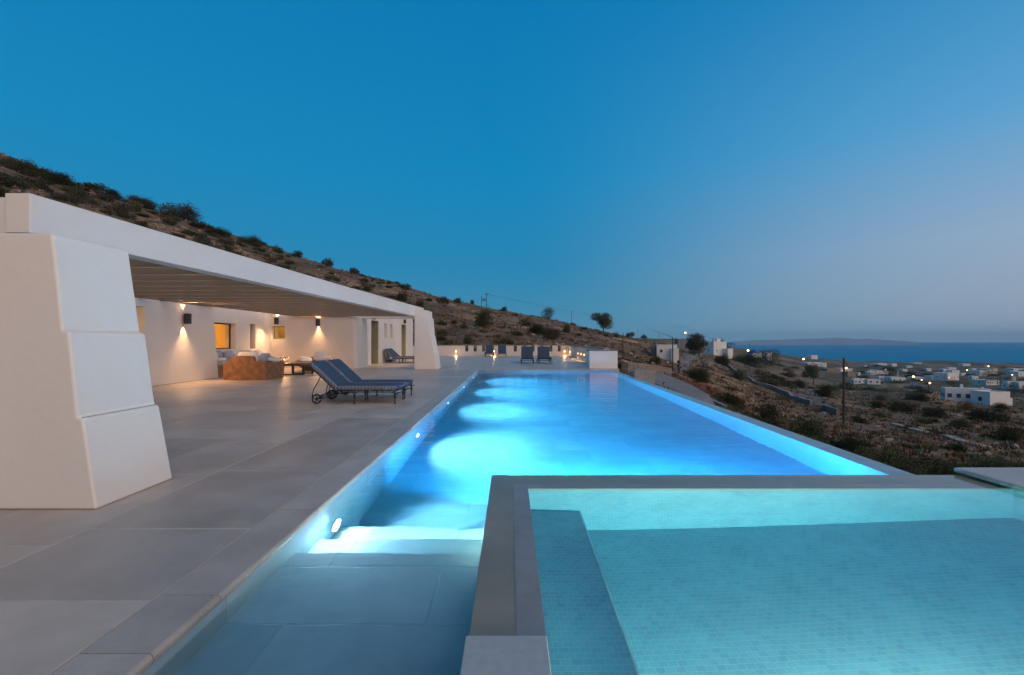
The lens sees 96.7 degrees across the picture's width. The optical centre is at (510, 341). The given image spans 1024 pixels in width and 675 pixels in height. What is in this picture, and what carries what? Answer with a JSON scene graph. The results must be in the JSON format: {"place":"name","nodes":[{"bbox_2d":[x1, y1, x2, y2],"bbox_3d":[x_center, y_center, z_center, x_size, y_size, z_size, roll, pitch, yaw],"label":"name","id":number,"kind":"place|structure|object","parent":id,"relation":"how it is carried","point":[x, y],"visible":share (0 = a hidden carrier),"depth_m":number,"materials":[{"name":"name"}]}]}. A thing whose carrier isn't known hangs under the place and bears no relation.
{"place":"outdoors","nodes":[
{"label":"outdoors","id":0,"kind":"place"},
{"bbox_2d":[0,356,618,674],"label":"terrace paving","id":1,"kind":"structure","parent":0,"point":[245,456],"depth_m":3.69,"materials":[{"name":"tile"}]},
{"bbox_2d":[0,233,171,508],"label":"stepped column","id":2,"kind":"structure","parent":1,"relation":"on","point":[81,427],"depth_m":3.59,"materials":[{"name":"white paint"}]},
{"bbox_2d":[216,350,263,377],"bbox_3d":[-11.297,0.824,18.850,1.306,0.951,4.700,0,0,0],"label":"sofa","id":3,"kind":"object","parent":1,"relation":"on","point":[225,356],"visible":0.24,"depth_m":17.89,"materials":[{"name":"wicker"}]},
{"bbox_2d":[223,351,283,379],"bbox_3d":[-8.998,0.811,16.040,1.444,0.978,1.280,0,0,0],"label":"wicker sofa","id":4,"kind":"object","parent":1,"relation":"on","point":[251,365],"visible":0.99,"depth_m":15.40,"materials":[{"name":"wicker"}]},
{"bbox_2d":[284,362,313,374],"bbox_3d":[-8.549,1.065,18.368,1.232,0.470,1.262,0,0,0],"label":"rustic table","id":5,"kind":"object","parent":1,"relation":"on","point":[302,364],"visible":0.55,"depth_m":17.89,"materials":[{"name":"brown wood"}]},
{"bbox_2d":[295,351,332,370],"bbox_3d":[-8.900,0.848,20.750,1.680,0.904,1.428,0,0,0],"label":"sofa","id":6,"kind":"object","parent":1,"relation":"on","point":[319,355],"visible":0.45,"depth_m":20.70,"materials":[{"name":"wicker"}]},
{"bbox_2d":[308,360,406,403],"bbox_3d":[-3.285,0.854,9.920,1.906,0.892,0.824,0,0,0],"label":"sun lounger","id":7,"kind":"object","parent":1,"relation":"on","point":[329,374],"visible":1,"depth_m":9.56,"materials":[{"name":"fabric"}]},
{"bbox_2d":[327,359,413,398],"bbox_3d":[-3.285,0.854,10.800,1.906,0.892,0.824,0,0,0],"label":"sun lounger","id":8,"kind":"object","parent":1,"relation":"on","point":[345,371],"visible":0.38,"depth_m":10.65,"materials":[{"name":"blue fabric"}]},
{"bbox_2d":[140,370,616,674],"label":"swimming pool","id":9,"kind":"structure","parent":1,"relation":"in","point":[174,649],"depth_m":2.73,"materials":[{"name":"stone"}]},
{"bbox_2d":[51,369,616,674],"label":"pool coping","id":10,"kind":"object","parent":9,"relation":"on","point":[140,641],"visible":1,"depth_m":2.52,"materials":[{"name":"stone"}]},
{"bbox_2d":[154,371,914,674],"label":"pool water","id":11,"kind":"structure","parent":9,"relation":"in","point":[374,571],"depth_m":3.97,"materials":[{"name":"liquid"}]},
{"bbox_2d":[384,348,414,362],"bbox_3d":[-6.835,0.854,28.450,1.906,0.892,0.824,0,0,0],"label":"sun lounger","id":12,"kind":"object","parent":1,"relation":"on","point":[390,353],"visible":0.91,"depth_m":28.08,"materials":[{"name":"blue fabric"}]},
{"bbox_2d":[415,310,440,368],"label":"stepped column","id":13,"kind":"structure","parent":1,"relation":"on","point":[426,354],"depth_m":21.50,"materials":[{"name":"white paint"}]},
{"bbox_2d":[484,345,493,356],"bbox_3d":[-1.879,0.787,41.051,0.824,1.026,1.838,0,0,1],"label":"sun lounger","id":14,"kind":"object","parent":1,"relation":"on","point":[489,349],"visible":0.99,"depth_m":41.49,"materials":[{"name":"blue fabric"}]},
{"bbox_2d":[413,345,568,355],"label":"terrace parapet","id":15,"kind":"structure","parent":1,"relation":"on","point":[446,350],"depth_m":43.00,"materials":[{"name":"white paint"}]},
{"bbox_2d":[521,346,533,363],"bbox_3d":[1.061,0.787,28.101,0.824,1.026,1.838,0,0,1],"label":"sun lounger","id":16,"kind":"object","parent":1,"relation":"on","point":[526,352],"visible":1,"depth_m":28.56,"materials":[{"name":"fabric"}]},
{"bbox_2d":[537,346,551,363],"bbox_3d":[2.119,0.787,28.101,0.824,1.026,1.837,0,0,-2],"label":"sun lounger","id":17,"kind":"object","parent":1,"relation":"on","point":[543,352],"visible":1,"depth_m":28.57,"materials":[{"name":"blue fabric"}]},
{"bbox_2d":[568,345,609,361],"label":"side parapet","id":18,"kind":"structure","parent":1,"relation":"on","point":[578,352],"depth_m":32.74,"materials":[{"name":"white paint"}]},
{"bbox_2d":[0,153,1023,474],"bbox_3d":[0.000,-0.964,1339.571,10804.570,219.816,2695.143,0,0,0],"label":"ground","id":19,"kind":"structure","parent":0,"point":[826,377],"depth_m":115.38,"materials":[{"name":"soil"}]},
{"bbox_2d":[0,173,32,190],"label":"shrub","id":20,"kind":"object","parent":19,"relation":"on","point":[6,180],"visible":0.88,"depth_m":69.11,"materials":[{"name":"green plant"}]},
{"bbox_2d":[0,155,40,173],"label":"shrub","id":21,"kind":"object","parent":19,"relation":"on","point":[17,165],"visible":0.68,"depth_m":97.35,"materials":[{"name":"green plant"}]},
{"bbox_2d":[13,175,48,185],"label":"shrub","id":22,"kind":"object","parent":19,"relation":"on","point":[33,181],"visible":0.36,"depth_m":90.31,"materials":[{"name":"green plant"}]},
{"bbox_2d":[30,181,54,192],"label":"shrub","id":23,"kind":"object","parent":19,"relation":"on","point":[45,187],"visible":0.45,"depth_m":84.08,"materials":[{"name":"green plant"}]},
{"bbox_2d":[25,165,76,185],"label":"shrub","id":24,"kind":"object","parent":19,"relation":"on","point":[59,178],"visible":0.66,"depth_m":98.99,"materials":[{"name":"green plant"}]},
{"bbox_2d":[46,191,84,205],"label":"shrub","id":25,"kind":"object","parent":19,"relation":"on","point":[57,197],"visible":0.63,"depth_m":76.21,"materials":[{"name":"green plant"}]},
{"bbox_2d":[58,184,85,191],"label":"shrub","id":26,"kind":"object","parent":19,"relation":"on","point":[67,188],"visible":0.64,"depth_m":95.34,"materials":[{"name":"green plant"}]},
{"bbox_2d":[65,190,94,200],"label":"shrub","id":27,"kind":"object","parent":19,"relation":"on","point":[80,193],"visible":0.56,"depth_m":92.42,"materials":[{"name":"green plant"}]},
{"bbox_2d":[64,182,101,195],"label":"shrub","id":28,"kind":"object","parent":19,"relation":"on","point":[87,188],"visible":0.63,"depth_m":101.84,"materials":[{"name":"green plant"}]},
{"bbox_2d":[93,193,115,202],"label":"shrub","id":29,"kind":"object","parent":19,"relation":"on","point":[105,198],"visible":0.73,"depth_m":102.06,"materials":[{"name":"green plant"}]},
{"bbox_2d":[91,185,125,201],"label":"shrub","id":30,"kind":"object","parent":19,"relation":"on","point":[116,195],"visible":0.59,"depth_m":117.73,"materials":[{"name":"green plant"}]},
{"bbox_2d":[103,205,130,213],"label":"shrub","id":31,"kind":"object","parent":19,"relation":"on","point":[113,209],"visible":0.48,"depth_m":90.54,"materials":[{"name":"green plant"}]},
{"bbox_2d":[112,209,137,219],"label":"shrub","id":32,"kind":"object","parent":19,"relation":"on","point":[132,216],"visible":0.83,"depth_m":86.68,"materials":[{"name":"green plant"}]},
{"bbox_2d":[122,193,158,210],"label":"shrub","id":33,"kind":"object","parent":19,"relation":"on","point":[143,201],"visible":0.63,"depth_m":135.44,"materials":[{"name":"green plant"}]},
{"bbox_2d":[158,199,203,221],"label":"shrub","id":34,"kind":"object","parent":19,"relation":"on","point":[189,214],"visible":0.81,"depth_m":133.49,"materials":[{"name":"green plant"}]},
{"bbox_2d":[177,229,207,238],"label":"shrub","id":35,"kind":"object","parent":19,"relation":"on","point":[189,232],"visible":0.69,"depth_m":98.17,"materials":[{"name":"green plant"}]},
{"bbox_2d":[189,221,211,229],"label":"shrub","id":36,"kind":"object","parent":19,"relation":"on","point":[197,224],"visible":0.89,"depth_m":125.39,"materials":[{"name":"green plant"}]},
{"bbox_2d":[190,237,213,245],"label":"shrub","id":37,"kind":"object","parent":19,"relation":"on","point":[206,242],"visible":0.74,"depth_m":92.14,"materials":[{"name":"green plant"}]},
{"bbox_2d":[210,226,231,237],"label":"shrub","id":38,"kind":"object","parent":19,"relation":"on","point":[225,234],"visible":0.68,"depth_m":123.27,"materials":[{"name":"green plant"}]},
{"bbox_2d":[236,235,264,247],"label":"shrub","id":39,"kind":"object","parent":19,"relation":"on","point":[246,240],"visible":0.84,"depth_m":126.24,"materials":[{"name":"green plant"}]},
{"bbox_2d":[135,297,412,385],"bbox_3d":[-12.200,0.400,21.150,9.600,4.800,31.700,0,0,0],"label":"white villa","id":40,"kind":"object","parent":19,"relation":"on","point":[179,350],"visible":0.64,"depth_m":20.64,"materials":[{"name":"paint"}]},
{"bbox_2d":[183,313,191,323],"bbox_3d":[-10.395,-0.750,14.650,0.180,0.330,0.150,0,0,0],"label":"wall sconce","id":41,"kind":"object","parent":40,"relation":"attached to","point":[187,318],"depth_m":14.58,"materials":[{"name":"metal"}]},
{"bbox_2d":[0,193,423,318],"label":"pergola","id":42,"kind":"object","parent":40,"relation":"on","point":[167,267],"visible":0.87,"depth_m":9.17,"materials":[{"name":"white paint"}]},
{"bbox_2d":[396,289,410,301],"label":"shrub","id":43,"kind":"object","parent":19,"relation":"on","point":[401,297],"visible":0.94,"depth_m":115.56,"materials":[{"name":"green plant"}]},
{"bbox_2d":[474,304,495,328],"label":"shrub","id":44,"kind":"object","parent":19,"relation":"on","point":[483,318],"visible":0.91,"depth_m":82.25,"materials":[{"name":"green plant"}]},
{"bbox_2d":[2,167,1023,454],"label":"scattered rocks","id":45,"kind":"object","parent":19,"relation":"on","point":[668,361],"visible":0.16,"depth_m":70.52,"materials":[{"name":"stone"}]},
{"bbox_2d":[526,321,546,334],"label":"shrub","id":46,"kind":"object","parent":19,"relation":"on","point":[534,330],"visible":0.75,"depth_m":87.77,"materials":[{"name":"green plant"}]},
{"bbox_2d":[542,325,561,339],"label":"shrub","id":47,"kind":"object","parent":19,"relation":"on","point":[552,334],"visible":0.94,"depth_m":69.53,"materials":[{"name":"green plant"}]},
{"bbox_2d":[589,312,614,331],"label":"eucalyptus tree","id":48,"kind":"object","parent":19,"relation":"on","point":[603,320],"visible":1,"depth_m":237.97,"materials":[{"name":"green plant"}]},
{"bbox_2d":[630,370,654,383],"bbox_3d":[5.800,2.370,20.000,0.900,2.260,0.800,0,0,0],"label":"concrete box","id":49,"kind":"object","parent":19,"relation":"on","point":[647,376],"visible":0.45,"depth_m":19.60,"materials":[{"name":"concrete"}]},
{"bbox_2d":[622,362,671,375],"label":"stone wall","id":50,"kind":"structure","parent":19,"relation":"on","point":[627,367],"depth_m":46.59,"materials":[{"name":"stone"}]},
{"bbox_2d":[650,345,678,362],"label":"white shed","id":51,"kind":"structure","parent":19,"relation":"on","point":[663,352],"depth_m":106.51,"materials":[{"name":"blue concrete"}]},
{"bbox_2d":[675,339,690,350],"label":"village house","id":52,"kind":"structure","parent":19,"relation":"on","point":[680,343],"depth_m":240.93,"materials":[{"name":"paint"}]},
{"bbox_2d":[685,332,710,355],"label":"fig tree","id":53,"kind":"object","parent":19,"relation":"on","point":[694,344],"visible":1,"depth_m":219.54,"materials":[{"name":"green plant"}]},
{"bbox_2d":[685,363,710,382],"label":"shrub","id":54,"kind":"object","parent":19,"relation":"on","point":[698,374],"visible":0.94,"depth_m":64.49,"materials":[{"name":"green plant"}]},
{"bbox_2d":[704,338,732,358],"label":"village house","id":55,"kind":"structure","parent":19,"relation":"on","point":[718,347],"depth_m":386.22,"materials":[{"name":"paint"}]},
{"bbox_2d":[712,352,730,365],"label":"shrub","id":56,"kind":"object","parent":19,"relation":"on","point":[722,359],"visible":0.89,"depth_m":179.41,"materials":[{"name":"green plant"}]},
{"bbox_2d":[716,387,754,413],"bbox_3d":[22.727,6.189,46.332,3.707,3.048,3.605,0,0,-3],"label":"shrub","id":57,"kind":"object","parent":19,"relation":"on","point":[732,399],"visible":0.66,"depth_m":45.83,"materials":[{"name":"green plant"}]},
{"bbox_2d":[727,367,754,380],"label":"shrub","id":58,"kind":"object","parent":19,"relation":"on","point":[740,374],"visible":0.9,"depth_m":118.13,"materials":[{"name":"green plant"}]},
{"bbox_2d":[730,350,761,364],"bbox_3d":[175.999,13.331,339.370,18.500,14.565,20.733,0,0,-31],"label":"shrub","id":59,"kind":"object","parent":19,"relation":"on","point":[746,357],"visible":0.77,"depth_m":337.18,"materials":[{"name":"green plant"}]},
{"bbox_2d":[751,362,769,378],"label":"tree","id":60,"kind":"object","parent":19,"relation":"on","point":[761,371],"visible":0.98,"depth_m":156.39,"materials":[{"name":"green plant"}]},
{"bbox_2d":[748,348,781,369],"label":"carob tree","id":61,"kind":"object","parent":19,"relation":"on","point":[763,357],"visible":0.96,"depth_m":335.03,"materials":[{"name":"green plant"}]},
{"bbox_2d":[745,397,795,426],"bbox_3d":[26.303,7.631,46.235,4.749,3.754,4.490,0,0,-20],"label":"shrub","id":62,"kind":"object","parent":19,"relation":"on","point":[768,413],"visible":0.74,"depth_m":46.28,"materials":[{"name":"green plant"}]},
{"bbox_2d":[728,365,812,405],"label":"retaining wall","id":63,"kind":"structure","parent":19,"relation":"on","point":[791,396],"depth_m":109.67,"materials":[{"name":"stone"}]},
{"bbox_2d":[757,414,792,430],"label":"shrub","id":64,"kind":"object","parent":19,"relation":"on","point":[773,422],"visible":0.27,"depth_m":34.02,"materials":[{"name":"green plant"}]},
{"bbox_2d":[787,411,826,438],"bbox_3d":[23.722,7.055,36.333,2.889,3.136,2.810,0,0,-43],"label":"shrub","id":65,"kind":"object","parent":19,"relation":"on","point":[808,427],"visible":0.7,"depth_m":36.05,"materials":[{"name":"green plant"}]},
{"bbox_2d":[801,362,821,384],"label":"tree","id":66,"kind":"object","parent":19,"relation":"on","point":[810,371],"visible":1,"depth_m":263.60,"materials":[{"name":"green plant"}]},
{"bbox_2d":[812,404,839,415],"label":"stone wall","id":67,"kind":"structure","parent":19,"relation":"on","point":[827,409],"depth_m":68.76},
{"bbox_2d":[812,378,841,398],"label":"shrub","id":68,"kind":"object","parent":19,"relation":"on","point":[825,391],"visible":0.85,"depth_m":122.84,"materials":[{"name":"green plant"}]},
{"bbox_2d":[812,437,847,450],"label":"shrub","id":69,"kind":"object","parent":19,"relation":"on","point":[834,443],"visible":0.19,"depth_m":29.39,"materials":[{"name":"green plant"}]},
{"bbox_2d":[842,358,844,422],"bbox_3d":[42.649,6.460,58.157,0.298,8.800,0.298,0,0,23],"label":"utility pole","id":70,"kind":"object","parent":19,"relation":"on","point":[843,409],"visible":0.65,"depth_m":58.07,"materials":[{"name":"brown wood"}]},
{"bbox_2d":[836,431,871,456],"bbox_3d":[21.709,6.720,28.902,1.992,2.352,1.938,0,0,-23],"label":"shrub","id":71,"kind":"object","parent":19,"relation":"on","point":[850,444],"visible":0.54,"depth_m":28.69,"materials":[{"name":"green plant"}]},
{"bbox_2d":[840,446,878,460],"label":"shrub","id":72,"kind":"object","parent":19,"relation":"on","point":[863,454],"visible":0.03,"depth_m":23.88,"materials":[{"name":"green plant"}]},
{"bbox_2d":[865,379,880,384],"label":"village house","id":73,"kind":"structure","parent":19,"relation":"on","point":[874,381],"depth_m":338.52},
{"bbox_2d":[860,398,891,408],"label":"shrub","id":74,"kind":"object","parent":19,"relation":"on","point":[876,404],"visible":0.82,"depth_m":95.45,"materials":[{"name":"green plant"}]},
{"bbox_2d":[858,446,911,469],"bbox_3d":[20.992,6.873,25.661,2.697,2.067,2.852,0,0,-35],"label":"shrub","id":75,"kind":"object","parent":19,"relation":"on","point":[889,453],"visible":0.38,"depth_m":25.52,"materials":[{"name":"green plant"}]},
{"bbox_2d":[876,365,902,376],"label":"tree","id":76,"kind":"object","parent":19,"relation":"on","point":[893,369],"visible":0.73,"depth_m":527.95,"materials":[{"name":"green plant"}]},
{"bbox_2d":[886,399,920,412],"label":"shrub","id":77,"kind":"object","parent":19,"relation":"on","point":[902,407],"visible":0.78,"depth_m":83.30,"materials":[{"name":"green plant"}]},
{"bbox_2d":[880,454,940,474],"bbox_3d":[21.430,7.004,25.080,3.522,1.912,3.142,0,0,-36],"label":"shrub","id":78,"kind":"object","parent":19,"relation":"on","point":[914,470],"visible":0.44,"depth_m":24.46,"materials":[{"name":"green plant"}]},
{"bbox_2d":[899,433,928,443],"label":"shrub","id":79,"kind":"object","parent":19,"relation":"on","point":[915,439],"visible":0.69,"depth_m":42.00,"materials":[{"name":"green plant"}]},
{"bbox_2d":[905,391,928,401],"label":"shrub","id":80,"kind":"object","parent":19,"relation":"on","point":[919,396],"visible":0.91,"depth_m":139.03,"materials":[{"name":"green plant"}]},
{"bbox_2d":[912,415,934,423],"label":"shrub","id":81,"kind":"object","parent":19,"relation":"on","point":[925,421],"visible":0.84,"depth_m":67.57,"materials":[{"name":"green plant"}]},
{"bbox_2d":[903,452,970,474],"bbox_3d":[24.804,7.449,26.553,3.171,1.853,3.554,0,0,-36],"label":"shrub","id":82,"kind":"object","parent":19,"relation":"on","point":[926,459],"visible":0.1,"depth_m":26.30,"materials":[{"name":"green plant"}]},
{"bbox_2d":[919,404,956,418],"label":"shrub","id":83,"kind":"object","parent":19,"relation":"on","point":[939,412],"visible":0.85,"depth_m":75.78,"materials":[{"name":"green plant"}]},
{"bbox_2d":[889,423,991,447],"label":"stone wall","id":84,"kind":"structure","parent":19,"relation":"on","point":[936,434],"depth_m":51.16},
{"bbox_2d":[920,455,963,474],"bbox_3d":[24.497,7.428,26.033,2.496,1.683,2.640,0,0,2],"label":"shrub","id":85,"kind":"object","parent":19,"relation":"on","point":[947,466],"visible":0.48,"depth_m":25.69,"materials":[{"name":"green plant"}]},
{"bbox_2d":[933,371,958,380],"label":"village house","id":86,"kind":"structure","parent":19,"relation":"on","point":[941,376],"depth_m":532.32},
{"bbox_2d":[942,442,970,452],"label":"shrub","id":87,"kind":"object","parent":19,"relation":"on","point":[954,447],"visible":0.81,"depth_m":38.68,"materials":[{"name":"green plant"}]},
{"bbox_2d":[948,417,975,427],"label":"shrub","id":88,"kind":"object","parent":19,"relation":"on","point":[959,421],"visible":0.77,"depth_m":64.78,"materials":[{"name":"green plant"}]},
{"bbox_2d":[950,400,974,410],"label":"shrub","id":89,"kind":"object","parent":19,"relation":"on","point":[966,405],"visible":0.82,"depth_m":101.83,"materials":[{"name":"green plant"}]},
{"bbox_2d":[941,384,991,401],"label":"village house","id":90,"kind":"structure","parent":19,"relation":"on","point":[960,393],"depth_m":151.88,"materials":[{"name":"paint"}]},
{"bbox_2d":[969,370,987,375],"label":"village house","id":91,"kind":"structure","parent":19,"relation":"on","point":[976,372],"depth_m":696.32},
{"bbox_2d":[959,404,1010,422],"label":"shrub","id":92,"kind":"object","parent":19,"relation":"on","point":[979,414],"visible":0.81,"depth_m":74.22,"materials":[{"name":"green plant"}]},
{"bbox_2d":[972,379,998,385],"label":"village house","id":93,"kind":"structure","parent":19,"relation":"on","point":[975,381],"depth_m":458.08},
{"bbox_2d":[961,454,1014,466],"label":"shrub","id":94,"kind":"object","parent":19,"relation":"on","point":[987,461],"visible":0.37,"depth_m":29.35,"materials":[{"name":"green plant"}]},
{"bbox_2d":[971,390,1011,405],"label":"village house","id":95,"kind":"structure","parent":19,"relation":"on","point":[987,397],"depth_m":142.07,"materials":[{"name":"paint"}]},
{"bbox_2d":[979,371,1020,385],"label":"tree","id":96,"kind":"object","parent":19,"relation":"on","point":[1004,377],"visible":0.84,"depth_m":434.74,"materials":[{"name":"green plant"}]},
{"bbox_2d":[991,402,1012,409],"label":"shrub","id":97,"kind":"object","parent":19,"relation":"on","point":[1002,405],"visible":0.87,"depth_m":124.59,"materials":[{"name":"green plant"}]},
{"bbox_2d":[986,421,1023,442],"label":"shrub","id":98,"kind":"object","parent":19,"relation":"on","point":[1014,434],"visible":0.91,"depth_m":50.16,"materials":[{"name":"green plant"}]},
{"bbox_2d":[992,455,1023,466],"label":"shrub","id":99,"kind":"object","parent":19,"relation":"on","point":[1016,464],"visible":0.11,"depth_m":30.72,"materials":[{"name":"green plant"}]},
{"bbox_2d":[1005,383,1023,394],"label":"tree","id":100,"kind":"object","parent":19,"relation":"on","point":[1013,392],"visible":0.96,"depth_m":264.79,"materials":[{"name":"green plant"}]},
{"bbox_2d":[1006,371,1023,376],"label":"village house","id":101,"kind":"structure","parent":19,"relation":"on","point":[1018,373],"depth_m":696.36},
{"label":"spa pool","id":102,"kind":"structure","parent":19,"relation":"on","visible":0},
{"bbox_2d":[460,636,550,674],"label":"coping block","id":103,"kind":"structure","parent":102,"relation":"on","point":[505,655],"depth_m":1.88,"materials":[{"name":"stone"}]},
{"bbox_2d":[470,475,1023,674],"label":"spa water","id":104,"kind":"structure","parent":102,"relation":"in","point":[754,574],"depth_m":2.67,"materials":[{"name":"liquid"}]},
{"bbox_2d":[954,467,1023,491],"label":"side coping slab","id":105,"kind":"structure","parent":102,"relation":"on","point":[1011,477],"depth_m":4.47,"materials":[{"name":"concrete"}]},
{"bbox_2d":[0,0,1023,341],"label":"sky","id":106,"kind":"structure","parent":0,"point":[731,170],"materials":[{"name":"blue"}]},
{"bbox_2d":[586,350,618,368],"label":"white block","id":107,"kind":"structure","parent":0,"point":[602,359],"depth_m":22.30,"materials":[{"name":"paint"}]},
{"bbox_2d":[655,372,714,403],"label":"driveway","id":108,"kind":"structure","parent":0,"point":[680,386],"depth_m":42.65,"materials":[{"name":"concrete"}]},
{"bbox_2d":[728,338,922,344],"bbox_3d":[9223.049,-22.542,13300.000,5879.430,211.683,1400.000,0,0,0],"label":"distant island","id":109,"kind":"structure","parent":0,"point":[836,341],"depth_m":12793.81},
{"bbox_2d":[726,342,1023,363],"bbox_3d":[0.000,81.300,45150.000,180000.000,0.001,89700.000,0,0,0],"label":"sea","id":110,"kind":"structure","parent":0,"point":[1002,352],"depth_m":3896.51,"materials":[{"name":"liquid"}]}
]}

